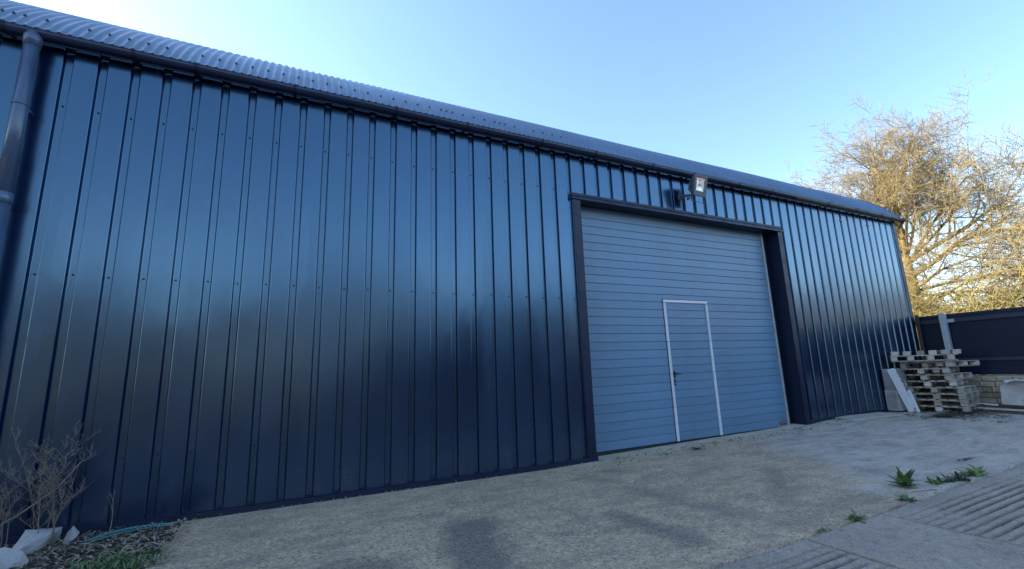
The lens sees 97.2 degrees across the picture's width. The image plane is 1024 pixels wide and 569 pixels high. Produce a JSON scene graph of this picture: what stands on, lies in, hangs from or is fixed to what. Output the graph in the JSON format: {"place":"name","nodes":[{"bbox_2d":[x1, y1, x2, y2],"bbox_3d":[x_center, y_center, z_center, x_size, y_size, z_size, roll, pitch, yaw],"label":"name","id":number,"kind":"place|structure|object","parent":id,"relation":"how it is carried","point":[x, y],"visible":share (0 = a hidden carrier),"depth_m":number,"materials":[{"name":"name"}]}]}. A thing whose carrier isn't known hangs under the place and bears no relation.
{"place":"outdoors","nodes":[
{"label":"outdoors","id":0,"kind":"place"},
{"bbox_2d":[7,407,1023,568],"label":"concrete apron","id":1,"kind":"object","parent":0,"point":[722,501],"visible":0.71,"depth_m":3.89,"materials":[{"name":"grey concrete"}]},
{"bbox_2d":[0,478,26,547],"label":"dried weed","id":2,"kind":"object","parent":1,"relation":"on","point":[3,512],"visible":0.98,"depth_m":3.37,"materials":[{"name":"brown plant"}]},
{"bbox_2d":[0,547,28,568],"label":"white stone","id":3,"kind":"object","parent":1,"relation":"on","point":[9,557],"visible":0.92,"depth_m":3.04,"materials":[{"name":"white stone"}]},
{"bbox_2d":[12,527,62,553],"bbox_3d":[-3.596,1.952,3.407,0.143,0.257,0.404,5,4,3],"label":"white stone","id":4,"kind":"object","parent":1,"relation":"on","point":[28,541],"visible":0.56,"depth_m":3.36,"materials":[{"name":"white stone"}]},
{"bbox_2d":[0,420,99,545],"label":"dried weed","id":5,"kind":"object","parent":1,"relation":"on","point":[53,484],"visible":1,"depth_m":3.46,"materials":[{"name":"brown plant"}]},
{"bbox_2d":[0,462,80,525],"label":"bent stalk","id":6,"kind":"object","parent":5,"relation":"attached to","point":[43,497],"visible":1,"depth_m":3.42,"materials":[{"name":"brown plant"}]},
{"bbox_2d":[62,526,79,543],"bbox_3d":[-3.420,1.943,3.510,0.123,0.134,0.093,-4,-11,13],"label":"white stone","id":7,"kind":"object","parent":1,"relation":"on","point":[73,532],"visible":0.94,"depth_m":3.48,"materials":[{"name":"white stone"}]},
{"bbox_2d":[1,521,180,568],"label":"soil crumbs","id":8,"kind":"object","parent":1,"relation":"on","point":[77,551],"visible":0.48,"depth_m":3.34,"materials":[{"name":"brown soil"}]},
{"bbox_2d":[2,514,199,568],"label":"dry litter","id":9,"kind":"object","parent":1,"relation":"on","point":[171,524],"visible":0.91,"depth_m":3.31,"materials":[{"name":"plant"}]},
{"bbox_2d":[108,491,114,531],"bbox_3d":[-3.284,1.862,3.676,0.055,0.351,0.046,3,-12,-25],"label":"dried weed","id":10,"kind":"object","parent":1,"relation":"on","point":[111,509],"visible":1,"depth_m":3.69,"materials":[{"name":"brown plant"}]},
{"bbox_2d":[69,547,165,568],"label":"green clump","id":11,"kind":"object","parent":1,"relation":"on","point":[113,563],"visible":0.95,"depth_m":2.99,"materials":[{"name":"green plant"}]},
{"bbox_2d":[84,521,184,542],"bbox_3d":[-3.063,2.000,3.683,0.093,0.040,0.635,-12,-15,43],"label":"rope","id":12,"kind":"object","parent":1,"relation":"on","point":[125,529],"visible":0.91,"depth_m":3.66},
{"bbox_2d":[0,0,930,546],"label":"shed","id":13,"kind":"structure","parent":1,"relation":"on","point":[230,282],"depth_m":4.98,"materials":[{"name":"metal"}]},
{"bbox_2d":[581,206,791,455],"bbox_3d":[2.852,0.529,7.336,5.242,3.900,0.128,3,-12,-26],"label":"sectional door","id":14,"kind":"structure","parent":13,"relation":"in","point":[684,339],"depth_m":7.20,"materials":[{"name":"metal"}]},
{"bbox_2d":[677,173,707,202],"bbox_3d":[2.941,-1.560,7.379,0.351,0.432,0.302,4,1,-29],"label":"floodlight","id":15,"kind":"object","parent":13,"relation":"attached to","point":[697,185],"visible":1,"depth_m":7.27,"materials":[{"name":"grey metal"}]},
{"bbox_2d":[602,418,847,464],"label":"leaf scraps","id":16,"kind":"object","parent":1,"relation":"on","point":[728,440],"visible":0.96,"depth_m":6.74,"materials":[{"name":"brown plant"}]},
{"bbox_2d":[815,527,831,532],"bbox_3d":[2.182,1.725,3.163,0.132,0.021,0.076,3,-12,-25],"label":"weed","id":17,"kind":"object","parent":1,"relation":"on","point":[821,529],"visible":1,"depth_m":3.17,"materials":[{"name":"green plant"}]},
{"bbox_2d":[848,507,867,522],"bbox_3d":[2.570,1.736,3.375,0.150,0.071,0.205,-11,-14,41],"label":"weed","id":18,"kind":"object","parent":1,"relation":"on","point":[853,516],"visible":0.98,"depth_m":3.36,"materials":[{"name":"green plant"}]},
{"bbox_2d":[712,462,1022,565],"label":"joint litter","id":19,"kind":"object","parent":1,"relation":"on","point":[861,518],"visible":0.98,"depth_m":3.33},
{"bbox_2d":[835,412,902,420],"bbox_3d":[6.402,2.380,8.130,1.150,0.035,0.400,-1,-10,-14],"label":"flat board","id":20,"kind":"object","parent":1,"relation":"on","point":[869,416],"visible":0.8,"depth_m":8.04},
{"bbox_2d":[884,390,906,410],"bbox_3d":[7.630,2.280,8.922,0.407,0.400,0.220,3,-12,-25],"label":"concrete block","id":21,"kind":"object","parent":1,"relation":"on","point":[894,401],"depth_m":8.80,"materials":[{"name":"grey concrete"}]},
{"bbox_2d":[882,368,906,389],"bbox_3d":[7.630,1.884,8.994,0.407,0.400,0.220,4,-12,-27],"label":"concrete block","id":22,"kind":"object","parent":21,"relation":"on","point":[888,383],"depth_m":8.93,"materials":[{"name":"grey concrete"}]},
{"bbox_2d":[887,368,914,411],"bbox_3d":[7.522,2.038,8.705,0.392,0.840,0.127,0,-11,-10],"label":"plastic board","id":23,"kind":"object","parent":1,"relation":"on","point":[901,389],"visible":1,"depth_m":8.70,"materials":[{"name":"white plastic"}]},
{"bbox_2d":[886,467,919,487],"bbox_3d":[3.587,1.753,4.124,0.218,0.176,0.234,0,-11,-10],"label":"dock weed","id":24,"kind":"object","parent":1,"relation":"on","point":[905,480],"visible":1,"depth_m":4.10,"materials":[{"name":"green plant"}]},
{"bbox_2d":[892,494,919,501],"bbox_3d":[3.271,1.774,3.736,0.149,0.044,0.154,2,-12,-19],"label":"weed","id":25,"kind":"object","parent":1,"relation":"on","point":[905,497],"visible":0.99,"depth_m":3.74,"materials":[{"name":"green plant"}]},
{"bbox_2d":[907,390,919,411],"bbox_3d":[7.699,2.232,8.643,0.170,0.424,0.052,0,-11,-7],"label":"plastic board","id":26,"kind":"object","parent":1,"relation":"on","point":[914,401],"visible":1,"depth_m":8.64,"materials":[{"name":"white plastic"}]},
{"bbox_2d":[894,489,937,494],"bbox_3d":[3.505,1.795,3.909,0.480,0.013,0.012,1,-11,-13],"label":"grass blade","id":27,"kind":"object","parent":1,"relation":"on","point":[915,491],"depth_m":3.90,"materials":[{"name":"plant"}]},
{"bbox_2d":[915,315,933,402],"bbox_3d":[8.907,1.625,9.727,0.044,1.950,0.050,7,-15,-25],"label":"timber stake","id":28,"kind":"object","parent":1,"relation":"on","point":[919,332],"visible":0.5,"depth_m":9.83,"materials":[{"name":"wood"}]},
{"bbox_2d":[923,473,950,484],"bbox_3d":[3.907,1.811,4.158,0.236,0.103,0.163,-1,-11,-6],"label":"weed","id":29,"kind":"object","parent":1,"relation":"on","point":[938,480],"visible":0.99,"depth_m":4.14,"materials":[{"name":"green plant"}]},
{"bbox_2d":[922,409,953,417],"bbox_3d":[7.705,2.325,8.145,1.700,0.026,0.041,5,-13,-33],"label":"timber batten","id":30,"kind":"object","parent":1,"relation":"on","point":[941,412],"visible":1,"depth_m":8.14,"materials":[{"name":"grey wood"}]},
{"bbox_2d":[914,402,981,411],"bbox_3d":[8.459,2.384,8.783,0.964,0.113,0.844,5,-13,-34],"label":"wooden pallet","id":31,"kind":"object","parent":1,"relation":"on","point":[938,408],"visible":0.68,"depth_m":8.55,"materials":[{"name":"grey wood"}]},
{"bbox_2d":[913,396,979,405],"bbox_3d":[8.438,2.264,8.805,0.965,0.114,0.839,5,-13,-35],"label":"wooden pallet","id":32,"kind":"object","parent":31,"relation":"on","point":[967,402],"visible":0.78,"depth_m":8.58,"materials":[{"name":"grey wood"}]},
{"bbox_2d":[908,390,979,399],"bbox_3d":[8.444,2.154,8.828,0.965,0.113,0.838,5,-13,-34],"label":"wooden pallet","id":33,"kind":"object","parent":32,"relation":"on","point":[951,393],"visible":0.82,"depth_m":8.61,"materials":[{"name":"grey wood"}]},
{"bbox_2d":[906,385,976,392],"bbox_3d":[8.425,2.044,8.850,0.965,0.114,0.837,6,-14,-34],"label":"wooden pallet","id":34,"kind":"object","parent":33,"relation":"on","point":[960,389],"visible":0.9,"depth_m":8.67,"materials":[{"name":"grey wood"}]},
{"bbox_2d":[904,378,968,386],"bbox_3d":[8.358,1.941,8.936,0.965,0.114,0.840,6,-14,-35],"label":"wooden pallet","id":35,"kind":"object","parent":34,"relation":"on","point":[936,382],"visible":0.78,"depth_m":8.72,"materials":[{"name":"grey wood"}]},
{"bbox_2d":[905,372,972,379],"bbox_3d":[8.415,1.823,8.981,0.965,0.112,0.838,3,-12,-28],"label":"wooden pallet","id":36,"kind":"object","parent":35,"relation":"on","point":[949,376],"visible":0.82,"depth_m":8.77,"materials":[{"name":"grey wood"}]},
{"bbox_2d":[894,367,959,373],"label":"wooden pallet","id":37,"kind":"object","parent":36,"relation":"on","point":[925,370],"visible":0.8,"depth_m":8.73,"materials":[{"name":"grey wood"}]},
{"bbox_2d":[900,360,979,367],"bbox_3d":[8.485,1.579,8.962,0.965,0.114,0.842,2,-12,-22],"label":"wooden pallet","id":38,"kind":"object","parent":37,"relation":"on","point":[961,363],"visible":1,"depth_m":8.74,"materials":[{"name":"grey wood"}]},
{"bbox_2d":[890,349,960,361],"bbox_3d":[8.223,1.427,9.008,1.038,0.201,0.982,-11,-14,39],"label":"wooden pallet","id":39,"kind":"object","parent":38,"relation":"on","point":[930,356],"visible":0.99,"depth_m":8.68,"materials":[{"name":"grey wood"}]},
{"bbox_2d":[977,403,997,405],"bbox_3d":[8.896,2.241,8.445,0.030,0.030,0.400,0,-11,5],"label":"plastic stick","id":40,"kind":"object","parent":31,"relation":"on","point":[988,404],"visible":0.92,"depth_m":8.41,"materials":[{"name":"white plastic"}]},
{"bbox_2d":[917,409,993,417],"bbox_3d":[8.140,2.311,8.152,1.810,0.064,0.702,3,-12,-25],"label":"moss strip","id":41,"kind":"object","parent":1,"relation":"on","point":[957,413],"visible":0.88,"depth_m":8.00,"materials":[{"name":"brown plant"}]},
{"bbox_2d":[941,471,970,482],"bbox_3d":[4.158,1.786,4.223,0.325,0.096,0.218,7,-14,-38],"label":"weed","id":42,"kind":"object","parent":1,"relation":"on","point":[953,477],"visible":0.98,"depth_m":4.18,"materials":[{"name":"green plant"}]},
{"bbox_2d":[905,407,1023,422],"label":"rubble","id":43,"kind":"object","parent":1,"relation":"on","point":[975,416],"visible":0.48,"depth_m":7.79,"materials":[{"name":"grey stone"}]},
{"bbox_2d":[914,306,1023,406],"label":"fence","id":44,"kind":"object","parent":1,"relation":"on","point":[992,341],"visible":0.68,"depth_m":9.09,"materials":[{"name":"paint"}]},
{"bbox_2d":[953,464,994,477],"bbox_3d":[4.460,1.814,4.372,0.302,0.089,0.289,-1,-11,-6],"label":"weed","id":45,"kind":"object","parent":1,"relation":"on","point":[977,471],"visible":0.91,"depth_m":4.35,"materials":[{"name":"green plant"}]},
{"bbox_2d":[976,409,1023,413],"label":"timber plank","id":46,"kind":"object","parent":1,"relation":"on","point":[1012,412],"visible":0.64,"depth_m":8.03,"materials":[{"name":"grey wood"}]},
{"bbox_2d":[977,407,1023,411],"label":"timber plank","id":47,"kind":"object","parent":1,"relation":"on","point":[1006,409],"visible":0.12,"depth_m":8.21,"materials":[{"name":"grey wood"}]},
{"bbox_2d":[980,404,1023,407],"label":"timber plank","id":48,"kind":"object","parent":47,"relation":"on","point":[1011,406],"visible":0.81,"depth_m":8.20,"materials":[{"name":"grey wood"}]},
{"bbox_2d":[1000,381,1023,405],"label":"cement sheet","id":49,"kind":"object","parent":1,"relation":"on","point":[1012,392],"visible":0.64,"depth_m":8.46,"materials":[{"name":"grey concrete"}]},
{"bbox_2d":[1003,379,1023,381],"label":"plastic scrap","id":50,"kind":"object","parent":49,"relation":"on","point":[1009,380],"visible":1,"depth_m":8.43,"materials":[{"name":"white plastic"}]},
{"bbox_2d":[12,0,1023,309],"label":"sky","id":51,"kind":"structure","parent":0,"point":[737,85],"materials":[{"name":"blue"}]},
{"bbox_3d":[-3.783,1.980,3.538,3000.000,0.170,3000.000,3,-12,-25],"label":"ground","id":52,"kind":"structure","parent":0,"visible":0},
{"bbox_2d":[718,540,897,568],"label":"concrete slab","id":53,"kind":"structure","parent":52,"relation":"on","point":[804,554],"depth_m":2.74,"materials":[{"name":"grey concrete"}]},
{"bbox_2d":[786,65,1023,374],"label":"bare tree","id":54,"kind":"object","parent":52,"relation":"on","point":[893,186],"visible":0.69,"depth_m":17.42,"materials":[{"name":"brown plant"}]},
{"bbox_2d":[808,514,1023,568],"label":"concrete slab","id":55,"kind":"structure","parent":52,"relation":"on","point":[895,542],"depth_m":2.85,"materials":[{"name":"grey concrete"}]},
{"bbox_2d":[881,465,1023,546],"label":"concrete slab","id":56,"kind":"structure","parent":52,"relation":"on","point":[991,507],"depth_m":3.46,"materials":[{"name":"grey concrete"}]},
{"bbox_2d":[900,189,1023,374],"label":"twiggy shrub","id":57,"kind":"object","parent":52,"relation":"on","point":[967,295],"visible":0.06,"depth_m":15.23,"materials":[{"name":"brown plant"}]},
{"bbox_2d":[903,244,1023,374],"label":"twiggy shrub","id":58,"kind":"object","parent":52,"relation":"on","point":[971,300],"visible":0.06,"depth_m":15.54,"materials":[{"name":"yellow plant"}]},
{"bbox_2d":[928,375,1023,408],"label":"wall","id":59,"kind":"structure","parent":52,"relation":"on","point":[988,387],"depth_m":8.94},
{"bbox_2d":[947,257,1023,374],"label":"twiggy shrub","id":60,"kind":"object","parent":52,"relation":"on","point":[1008,301],"visible":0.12,"depth_m":14.59,"materials":[{"name":"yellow plant"}]}
]}

